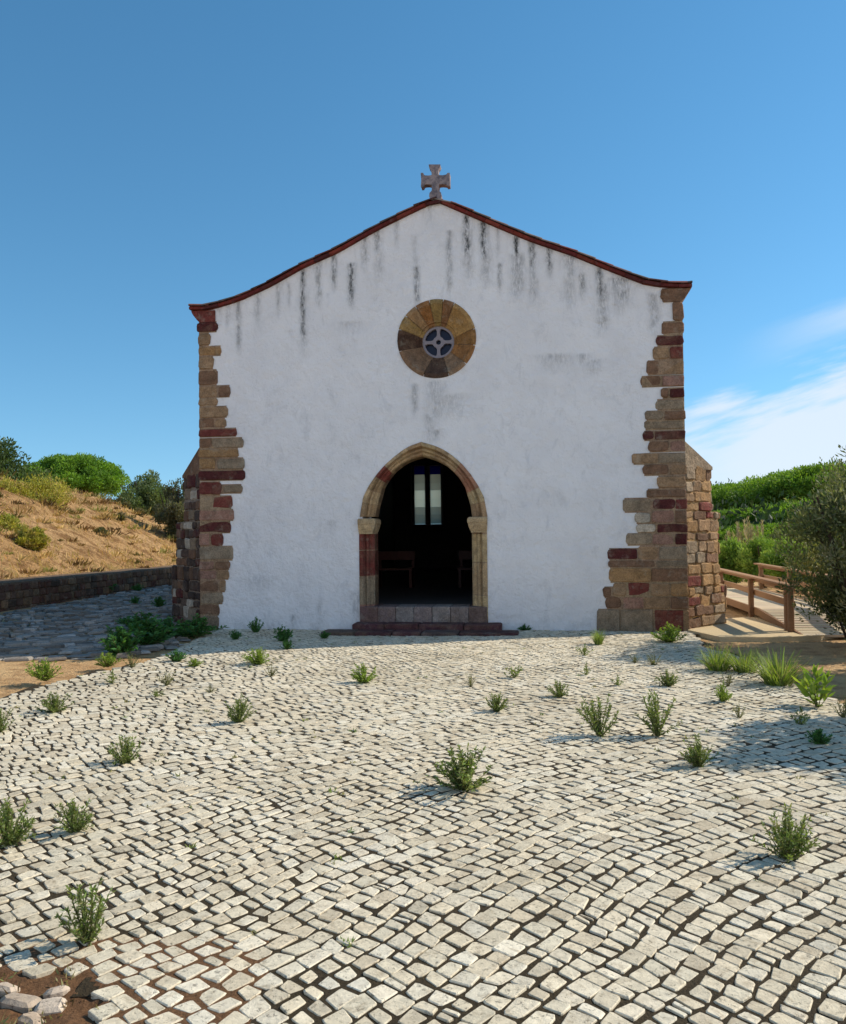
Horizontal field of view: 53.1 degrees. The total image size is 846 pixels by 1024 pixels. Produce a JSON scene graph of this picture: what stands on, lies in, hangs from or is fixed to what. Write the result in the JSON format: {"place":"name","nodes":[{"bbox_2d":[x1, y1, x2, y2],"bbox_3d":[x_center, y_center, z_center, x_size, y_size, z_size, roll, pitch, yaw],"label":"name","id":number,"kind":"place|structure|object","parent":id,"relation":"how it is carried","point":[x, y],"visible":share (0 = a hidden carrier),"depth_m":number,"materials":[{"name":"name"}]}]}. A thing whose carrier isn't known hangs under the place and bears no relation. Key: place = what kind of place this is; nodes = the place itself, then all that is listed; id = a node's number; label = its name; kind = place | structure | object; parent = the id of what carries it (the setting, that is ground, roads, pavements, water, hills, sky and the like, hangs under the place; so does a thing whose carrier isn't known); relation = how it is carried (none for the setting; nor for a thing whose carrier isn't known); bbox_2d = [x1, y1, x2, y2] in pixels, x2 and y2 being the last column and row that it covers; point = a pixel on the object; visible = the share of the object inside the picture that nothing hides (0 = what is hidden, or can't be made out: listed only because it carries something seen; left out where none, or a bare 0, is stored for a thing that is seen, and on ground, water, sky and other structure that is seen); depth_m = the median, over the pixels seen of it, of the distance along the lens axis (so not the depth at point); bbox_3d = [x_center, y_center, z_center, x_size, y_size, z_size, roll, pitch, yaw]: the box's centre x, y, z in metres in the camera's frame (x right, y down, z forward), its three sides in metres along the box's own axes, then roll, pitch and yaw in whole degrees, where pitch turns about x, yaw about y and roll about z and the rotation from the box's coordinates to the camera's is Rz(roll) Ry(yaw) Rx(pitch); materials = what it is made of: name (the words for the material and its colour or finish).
{"place":"outdoors","nodes":[
{"label":"outdoors","id":0,"kind":"place"},
{"bbox_2d":[0,467,176,579],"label":"hillside","id":1,"kind":"structure","parent":0,"point":[90,541],"depth_m":27.01,"materials":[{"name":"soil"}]},
{"bbox_2d":[0,511,26,531],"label":"broom bush","id":2,"kind":"object","parent":1,"relation":"on","point":[11,521],"visible":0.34,"depth_m":23.91,"materials":[{"name":"yellow plant"}]},
{"bbox_2d":[0,475,36,499],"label":"broom bush","id":3,"kind":"object","parent":1,"relation":"on","point":[11,487],"visible":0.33,"depth_m":27.80,"materials":[{"name":"yellow plant"}]},
{"bbox_2d":[14,524,50,550],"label":"broom bush","id":4,"kind":"object","parent":1,"relation":"on","point":[36,538],"visible":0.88,"depth_m":23.22,"materials":[{"name":"yellow plant"}]},
{"bbox_2d":[16,472,74,507],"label":"broom bush","id":5,"kind":"object","parent":1,"relation":"on","point":[48,488],"visible":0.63,"depth_m":28.79,"materials":[{"name":"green plant"}]},
{"bbox_2d":[113,470,167,515],"bbox_3d":[-12.350,-0.201,37.956,3.557,3.538,3.226,0,-2,-36],"label":"olive shrub","id":6,"kind":"object","parent":1,"relation":"on","point":[144,493],"visible":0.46,"depth_m":37.23,"materials":[{"name":"green plant"}]},
{"bbox_2d":[135,508,148,516],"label":"dry shrub","id":7,"kind":"object","parent":1,"relation":"on","point":[144,512],"visible":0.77,"depth_m":35.62,"materials":[{"name":"brown plant"}]},
{"bbox_2d":[150,478,184,538],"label":"olive shrub","id":8,"kind":"object","parent":1,"relation":"on","point":[171,513],"visible":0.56,"depth_m":33.60,"materials":[{"name":"green plant"}]},
{"bbox_2d":[0,585,190,661],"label":"path","id":9,"kind":"structure","parent":0,"point":[38,633],"depth_m":15.24,"materials":[{"name":"stone"}]},
{"bbox_2d":[115,609,162,630],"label":"weed","id":10,"kind":"object","parent":9,"relation":"on","point":[131,620],"visible":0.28,"depth_m":14.46,"materials":[{"name":"green plant"}]},
{"bbox_2d":[150,596,165,606],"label":"weed","id":11,"kind":"object","parent":9,"relation":"on","point":[159,601],"visible":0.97,"depth_m":19.27,"materials":[{"name":"green plant"}]},
{"bbox_2d":[0,629,845,1023],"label":"pavement","id":12,"kind":"structure","parent":0,"point":[564,867],"depth_m":4.48,"materials":[{"name":"stone"}]},
{"bbox_2d":[0,708,14,732],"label":"weed","id":13,"kind":"object","parent":12,"relation":"on","point":[2,719],"visible":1,"depth_m":7.02,"materials":[{"name":"green plant"}]},
{"bbox_2d":[0,796,35,847],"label":"weed","id":14,"kind":"object","parent":12,"relation":"on","point":[9,831],"visible":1,"depth_m":4.43,"materials":[{"name":"green plant"}]},
{"bbox_2d":[29,692,73,712],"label":"weed","id":15,"kind":"object","parent":12,"relation":"on","point":[53,706],"visible":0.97,"depth_m":7.76,"materials":[{"name":"green plant"}]},
{"bbox_2d":[54,798,93,832],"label":"weed","id":16,"kind":"object","parent":12,"relation":"on","point":[74,821],"visible":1,"depth_m":4.61,"materials":[{"name":"green plant"}]},
{"bbox_2d":[53,877,116,946],"bbox_3d":[-1.314,1.582,3.349,0.234,0.268,0.248,-2,-2,40],"label":"weed","id":17,"kind":"object","parent":12,"relation":"on","point":[87,932],"visible":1,"depth_m":3.33,"materials":[{"name":"green plant"}]},
{"bbox_2d":[104,669,117,683],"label":"weed","id":18,"kind":"object","parent":12,"relation":"on","point":[111,676],"visible":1,"depth_m":9.27,"materials":[{"name":"green plant"}]},
{"bbox_2d":[106,734,141,764],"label":"weed","id":19,"kind":"object","parent":12,"relation":"on","point":[127,747],"visible":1,"depth_m":6.00,"materials":[{"name":"green plant"}]},
{"bbox_2d":[122,652,139,667],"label":"weed","id":20,"kind":"object","parent":12,"relation":"on","point":[131,664],"visible":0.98,"depth_m":10.38,"materials":[{"name":"green plant"}]},
{"bbox_2d":[156,672,179,685],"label":"weed","id":21,"kind":"object","parent":12,"relation":"on","point":[168,682],"visible":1,"depth_m":9.12,"materials":[{"name":"green plant"}]},
{"bbox_2d":[164,648,188,661],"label":"weed","id":22,"kind":"object","parent":12,"relation":"on","point":[176,656],"visible":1,"depth_m":10.84,"materials":[{"name":"green plant"}]},
{"bbox_2d":[186,657,203,666],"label":"weed","id":23,"kind":"object","parent":12,"relation":"on","point":[194,663],"visible":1,"depth_m":10.41,"materials":[{"name":"green plant"}]},
{"bbox_2d":[229,629,241,639],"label":"weed","id":24,"kind":"object","parent":12,"relation":"on","point":[235,635],"visible":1,"depth_m":13.04,"materials":[{"name":"green plant"}]},
{"bbox_2d":[224,694,255,722],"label":"weed","id":25,"kind":"object","parent":12,"relation":"on","point":[239,717],"visible":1,"depth_m":7.23,"materials":[{"name":"green plant"}]},
{"bbox_2d":[247,617,263,632],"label":"weed","id":26,"kind":"object","parent":12,"relation":"on","point":[254,627],"visible":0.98,"depth_m":13.97,"materials":[{"name":"green plant"}]},
{"bbox_2d":[242,646,269,664],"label":"weed","id":27,"kind":"object","parent":12,"relation":"on","point":[259,659],"visible":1,"depth_m":10.49,"materials":[{"name":"green plant"}]},
{"bbox_2d":[273,624,292,640],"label":"weed","id":28,"kind":"object","parent":12,"relation":"on","point":[282,635],"visible":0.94,"depth_m":12.73,"materials":[{"name":"green plant"}]},
{"bbox_2d":[279,639,293,648],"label":"weed","id":29,"kind":"object","parent":12,"relation":"on","point":[286,644],"visible":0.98,"depth_m":11.84,"materials":[{"name":"green plant"}]},
{"bbox_2d":[350,662,378,682],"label":"weed","id":30,"kind":"object","parent":12,"relation":"on","point":[359,678],"visible":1,"depth_m":9.10,"materials":[{"name":"green plant"}]},
{"bbox_2d":[0,632,827,1023],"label":"joint sprouts","id":31,"kind":"object","parent":12,"relation":"on","point":[242,788],"visible":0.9,"depth_m":5.06,"materials":[{"name":"green plant"}]},
{"bbox_2d":[425,742,495,791],"bbox_3d":[0.236,1.593,5.289,0.406,0.317,0.467,-1,-2,25],"label":"weed","id":32,"kind":"object","parent":12,"relation":"on","point":[462,772],"visible":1,"depth_m":5.27,"materials":[{"name":"green plant"}]},
{"bbox_2d":[485,691,507,711],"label":"weed","id":33,"kind":"object","parent":12,"relation":"on","point":[495,705],"visible":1,"depth_m":7.60,"materials":[{"name":"green plant"}]},
{"bbox_2d":[504,665,523,677],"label":"weed","id":34,"kind":"object","parent":12,"relation":"on","point":[515,674],"visible":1,"depth_m":9.33,"materials":[{"name":"green plant"}]},
{"bbox_2d":[547,680,568,697],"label":"weed","id":35,"kind":"object","parent":12,"relation":"on","point":[558,692],"visible":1,"depth_m":8.20,"materials":[{"name":"green plant"}]},
{"bbox_2d":[576,644,594,655],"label":"weed","id":36,"kind":"object","parent":12,"relation":"on","point":[584,650],"visible":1,"depth_m":10.92,"materials":[{"name":"green plant"}]},
{"bbox_2d":[575,692,618,736],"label":"weed","id":37,"kind":"object","parent":12,"relation":"on","point":[596,725],"visible":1,"depth_m":6.64,"materials":[{"name":"green plant"}]},
{"bbox_2d":[588,629,606,644],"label":"weed","id":38,"kind":"object","parent":12,"relation":"on","point":[598,639],"visible":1,"depth_m":12.02,"materials":[{"name":"green plant"}]},
{"bbox_2d":[646,650,660,664],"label":"weed","id":39,"kind":"object","parent":12,"relation":"on","point":[653,662],"visible":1,"depth_m":10.08,"materials":[{"name":"green plant"}]},
{"bbox_2d":[633,689,683,736],"bbox_3d":[1.825,1.577,6.625,0.311,0.372,0.330,0,-2,-32],"label":"weed","id":40,"kind":"object","parent":12,"relation":"on","point":[654,719],"visible":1,"depth_m":6.62,"materials":[{"name":"green plant"}]},
{"bbox_2d":[655,669,679,686],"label":"weed","id":41,"kind":"object","parent":12,"relation":"on","point":[668,680],"visible":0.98,"depth_m":8.68,"materials":[{"name":"green plant"}]},
{"bbox_2d":[650,621,686,641],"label":"weed","id":42,"kind":"object","parent":12,"relation":"on","point":[669,635],"visible":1,"depth_m":12.15,"materials":[{"name":"green plant"}]},
{"bbox_2d":[676,733,719,766],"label":"weed","id":43,"kind":"object","parent":12,"relation":"on","point":[695,756],"visible":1,"depth_m":5.73,"materials":[{"name":"green plant"}]},
{"bbox_2d":[692,641,747,671],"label":"weed","id":44,"kind":"object","parent":12,"relation":"on","point":[712,664],"visible":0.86,"depth_m":9.57,"materials":[{"name":"green plant"}]},
{"bbox_2d":[714,680,732,701],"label":"weed","id":45,"kind":"object","parent":12,"relation":"on","point":[723,695],"visible":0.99,"depth_m":7.86,"materials":[{"name":"green plant"}]},
{"bbox_2d":[719,671,734,685],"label":"weed","id":46,"kind":"object","parent":12,"relation":"on","point":[728,681],"visible":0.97,"depth_m":8.69,"materials":[{"name":"green plant"}]},
{"bbox_2d":[730,704,744,717],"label":"weed","id":47,"kind":"object","parent":12,"relation":"on","point":[739,714],"visible":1,"depth_m":7.18,"materials":[{"name":"green plant"}]},
{"bbox_2d":[718,642,770,672],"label":"weed","id":48,"kind":"object","parent":12,"relation":"on","point":[742,661],"visible":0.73,"depth_m":9.45,"materials":[{"name":"green plant"}]},
{"bbox_2d":[737,646,823,685],"bbox_3d":[3.670,1.598,8.771,0.996,0.389,0.926,-1,-2,29],"label":"weed","id":49,"kind":"object","parent":12,"relation":"on","point":[776,674],"visible":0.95,"depth_m":8.68,"materials":[{"name":"green plant"}]},
{"bbox_2d":[750,802,821,862],"bbox_3d":[1.778,1.555,4.106,0.287,0.298,0.289,1,-2,-41],"label":"weed","id":50,"kind":"object","parent":12,"relation":"on","point":[790,847],"visible":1,"depth_m":4.10,"materials":[{"name":"green plant"}]},
{"bbox_2d":[790,706,810,724],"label":"weed","id":51,"kind":"object","parent":12,"relation":"on","point":[801,721],"visible":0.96,"depth_m":6.90,"materials":[{"name":"green plant"}]},
{"bbox_2d":[791,663,836,707],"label":"weed","id":52,"kind":"object","parent":12,"relation":"on","point":[812,692],"visible":1,"depth_m":7.62,"materials":[{"name":"green plant"}]},
{"bbox_2d":[805,728,831,743],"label":"weed","id":53,"kind":"object","parent":12,"relation":"on","point":[817,735],"visible":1,"depth_m":6.27,"materials":[{"name":"green plant"}]},
{"bbox_2d":[830,695,845,717],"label":"weed","id":54,"kind":"object","parent":12,"relation":"on","point":[842,715],"visible":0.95,"depth_m":7.13,"materials":[{"name":"green plant"}]},
{"bbox_2d":[0,552,845,703],"bbox_3d":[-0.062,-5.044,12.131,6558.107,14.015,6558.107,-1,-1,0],"label":"ground","id":55,"kind":"structure","parent":0,"point":[830,654],"depth_m":11.07,"materials":[{"name":"brown soil"}]},
{"bbox_2d":[0,436,58,486],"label":"evergreen tree","id":56,"kind":"object","parent":55,"relation":"on","point":[7,461],"visible":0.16,"depth_m":30.84,"materials":[{"name":"green plant"}]},
{"bbox_2d":[23,657,62,680],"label":"weed","id":57,"kind":"object","parent":55,"relation":"on","point":[47,673],"visible":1,"depth_m":9.54,"materials":[{"name":"green plant"}]},
{"bbox_2d":[26,452,130,496],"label":"stone pine","id":58,"kind":"object","parent":55,"relation":"on","point":[89,473],"visible":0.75,"depth_m":43.70,"materials":[{"name":"green plant"}]},
{"bbox_2d":[0,565,172,611],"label":"stone wall","id":59,"kind":"structure","parent":55,"relation":"on","point":[21,593],"depth_m":22.05,"materials":[{"name":"stone"}]},
{"bbox_2d":[94,652,120,666],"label":"weed","id":60,"kind":"object","parent":55,"relation":"on","point":[109,661],"visible":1,"depth_m":10.48,"materials":[{"name":"green plant"}]},
{"bbox_2d":[99,625,150,657],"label":"weed","id":61,"kind":"object","parent":55,"relation":"on","point":[121,640],"visible":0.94,"depth_m":11.55,"materials":[{"name":"green plant"}]},
{"bbox_2d":[0,936,273,1023],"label":"soil patch","id":62,"kind":"object","parent":55,"relation":"on","point":[77,1012],"visible":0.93,"depth_m":3.05,"materials":[{"name":"brown soil"}]},
{"bbox_2d":[0,982,19,996],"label":"loose cobble","id":63,"kind":"object","parent":62,"relation":"on","point":[9,988],"visible":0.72,"depth_m":2.99,"materials":[{"name":"stone"}]},
{"bbox_2d":[0,992,41,1013],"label":"loose cobble","id":64,"kind":"object","parent":62,"relation":"on","point":[21,1002],"visible":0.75,"depth_m":2.90,"materials":[{"name":"stone"}]},
{"bbox_2d":[18,1011,44,1023],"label":"loose cobble","id":65,"kind":"object","parent":62,"relation":"on","point":[29,1017],"visible":0.98,"depth_m":2.80,"materials":[{"name":"stone"}]},
{"bbox_2d":[33,997,66,1016],"bbox_3d":[-1.273,1.697,2.893,0.100,0.057,0.069,0,-1,-9],"label":"loose cobble","id":66,"kind":"object","parent":62,"relation":"on","point":[52,1005],"visible":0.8,"depth_m":2.88,"materials":[{"name":"stone"}]},
{"bbox_2d":[43,985,69,998],"bbox_3d":[-1.293,1.700,2.990,0.089,0.056,0.054,0,-2,-27],"label":"loose cobble","id":67,"kind":"object","parent":62,"relation":"on","point":[60,991],"visible":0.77,"depth_m":2.97,"materials":[{"name":"stone"}]},
{"bbox_2d":[115,617,179,644],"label":"weed","id":68,"kind":"object","parent":55,"relation":"on","point":[153,637],"visible":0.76,"depth_m":12.52,"materials":[{"name":"green plant"}]},
{"bbox_2d":[157,616,197,635],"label":"weed","id":69,"kind":"object","parent":55,"relation":"on","point":[167,622],"visible":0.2,"depth_m":13.68,"materials":[{"name":"green plant"}]},
{"bbox_2d":[173,613,229,637],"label":"weed","id":70,"kind":"object","parent":55,"relation":"on","point":[192,630],"visible":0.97,"depth_m":13.48,"materials":[{"name":"green plant"}]},
{"bbox_2d":[171,164,726,635],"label":"chapel","id":71,"kind":"structure","parent":55,"relation":"on","point":[435,382],"depth_m":14.12,"materials":[{"name":"paint"}]},
{"bbox_2d":[378,551,414,587],"bbox_3d":[-0.640,1.317,19.457,0.873,0.820,0.480,-1,-1,8],"label":"pew","id":72,"kind":"object","parent":71,"relation":"on","point":[396,555],"visible":0.8,"depth_m":19.59,"materials":[{"name":"brown wood"}]},
{"bbox_2d":[321,442,518,635],"bbox_3d":[-0.013,0.414,13.906,3.129,3.171,1.315,-1,-1,8],"label":"doorway","id":73,"kind":"structure","parent":71,"relation":"in","point":[376,619],"depth_m":14.03,"materials":[{"name":"stone"}]},
{"bbox_2d":[411,465,443,524],"bbox_3d":[0.166,-0.556,29.701,1.132,2.139,0.120,-1,-1,8],"label":"back window","id":74,"kind":"structure","parent":71,"relation":"in","point":[426,481],"depth_m":29.68,"materials":[{"name":"glass"}]},
{"bbox_2d":[397,299,475,377],"bbox_3d":[0.248,-2.884,14.288,1.330,1.330,0.382,-1,-1,8],"label":"rose window","id":75,"kind":"structure","parent":71,"relation":"in","point":[435,339],"depth_m":14.21,"materials":[{"name":"stone"}]},
{"bbox_2d":[457,551,471,587],"bbox_3d":[1.186,1.289,19.200,0.770,0.820,0.480,-1,-1,8],"label":"pew","id":76,"kind":"object","parent":71,"relation":"on","point":[464,555],"visible":0.45,"depth_m":19.38,"materials":[{"name":"brown wood"}]},
{"bbox_2d":[711,507,735,526],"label":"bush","id":77,"kind":"object","parent":55,"relation":"on","point":[724,511],"visible":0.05,"depth_m":56.83,"materials":[{"name":"green plant"}]},
{"bbox_2d":[725,528,741,579],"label":"reed clump","id":78,"kind":"object","parent":55,"relation":"on","point":[729,534],"visible":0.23,"depth_m":27.03,"materials":[{"name":"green plant"}]},
{"bbox_2d":[718,535,750,583],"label":"green bush","id":79,"kind":"object","parent":55,"relation":"on","point":[727,554],"visible":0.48,"depth_m":24.69,"materials":[{"name":"green plant"}]},
{"bbox_2d":[718,522,760,542],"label":"stone pine","id":80,"kind":"object","parent":55,"relation":"on","point":[722,533],"visible":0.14,"depth_m":47.06,"materials":[{"name":"green plant"}]},
{"bbox_2d":[711,481,768,510],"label":"stone pine","id":81,"kind":"object","parent":55,"relation":"on","point":[718,493],"visible":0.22,"depth_m":75.02,"materials":[{"name":"green plant"}]},
{"bbox_2d":[722,503,758,526],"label":"stone pine","id":82,"kind":"object","parent":55,"relation":"on","point":[737,516],"visible":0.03,"depth_m":55.37,"materials":[{"name":"green plant"}]},
{"bbox_2d":[736,516,752,582],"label":"reed clump","id":83,"kind":"object","parent":55,"relation":"on","point":[745,531],"visible":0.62,"depth_m":26.59,"materials":[{"name":"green plant"}]},
{"bbox_2d":[733,532,776,587],"bbox_3d":[9.655,1.433,23.979,1.679,1.806,1.697,-1,-2,18],"label":"green bush","id":84,"kind":"object","parent":55,"relation":"on","point":[749,555],"visible":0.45,"depth_m":23.73,"materials":[{"name":"green plant"}]},
{"bbox_2d":[747,520,763,543],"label":"reed clump","id":85,"kind":"object","parent":55,"relation":"on","point":[750,534],"visible":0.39,"depth_m":27.05,"materials":[{"name":"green plant"}]},
{"bbox_2d":[721,497,801,509],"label":"stone pine","id":86,"kind":"object","parent":55,"relation":"on","point":[728,506],"visible":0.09,"depth_m":72.97,"materials":[{"name":"green plant"}]},
{"bbox_2d":[735,497,815,524],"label":"stone pine","id":87,"kind":"object","parent":55,"relation":"on","point":[750,516],"visible":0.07,"depth_m":52.60,"materials":[{"name":"green plant"}]},
{"bbox_2d":[711,478,840,548],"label":"undergrowth","id":88,"kind":"object","parent":55,"relation":"on","point":[767,515],"visible":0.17,"depth_m":50.94,"materials":[{"name":"green plant"}]},
{"bbox_2d":[723,469,830,504],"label":"stone pine","id":89,"kind":"object","parent":55,"relation":"on","point":[751,488],"visible":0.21,"depth_m":69.03,"materials":[{"name":"green plant"}]},
{"bbox_2d":[721,522,842,546],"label":"stone pine","id":90,"kind":"object","parent":55,"relation":"on","point":[768,529],"visible":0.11,"depth_m":45.38,"materials":[{"name":"green plant"}]},
{"bbox_2d":[719,563,845,636],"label":"wooden walkway","id":91,"kind":"structure","parent":55,"relation":"on","point":[775,608],"depth_m":14.84,"materials":[{"name":"brown wood"}]},
{"bbox_2d":[759,531,806,589],"bbox_3d":[9.513,1.375,21.908,1.572,1.775,1.506,1,-2,-44],"label":"green bush","id":92,"kind":"object","parent":55,"relation":"on","point":[770,558],"visible":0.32,"depth_m":21.79,"materials":[{"name":"green plant"}]},
{"bbox_2d":[765,524,815,546],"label":"green bush","id":93,"kind":"object","parent":55,"relation":"on","point":[774,535],"visible":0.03,"depth_m":28.91,"materials":[{"name":"green plant"}]},
{"bbox_2d":[758,457,845,502],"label":"stone pine","id":94,"kind":"object","parent":55,"relation":"on","point":[798,479],"visible":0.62,"depth_m":64.15,"materials":[{"name":"green plant"}]},
{"bbox_2d":[772,497,834,522],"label":"stone pine","id":95,"kind":"object","parent":55,"relation":"on","point":[806,499],"visible":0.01,"depth_m":50.88,"materials":[{"name":"green plant"}]},
{"bbox_2d":[768,444,845,639],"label":"evergreen tree","id":96,"kind":"object","parent":55,"relation":"on","point":[825,532],"visible":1,"depth_m":11.74,"materials":[{"name":"green plant"}]},
{"bbox_2d":[793,543,832,584],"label":"green bush","id":97,"kind":"object","parent":55,"relation":"on","point":[813,562],"visible":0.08,"depth_m":20.27,"materials":[{"name":"green plant"}]},
{"bbox_2d":[808,586,845,637],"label":"evergreen shrub","id":98,"kind":"object","parent":55,"relation":"on","point":[823,607],"visible":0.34,"depth_m":12.01,"materials":[{"name":"green plant"}]},
{"bbox_2d":[0,0,845,500],"label":"sky","id":99,"kind":"structure","parent":0,"point":[158,158],"materials":[{"name":"blue"}]},
{"bbox_2d":[688,616,837,641],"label":"sand path","id":100,"kind":"structure","parent":0,"point":[750,629],"depth_m":12.88,"materials":[{"name":"beige sand"}]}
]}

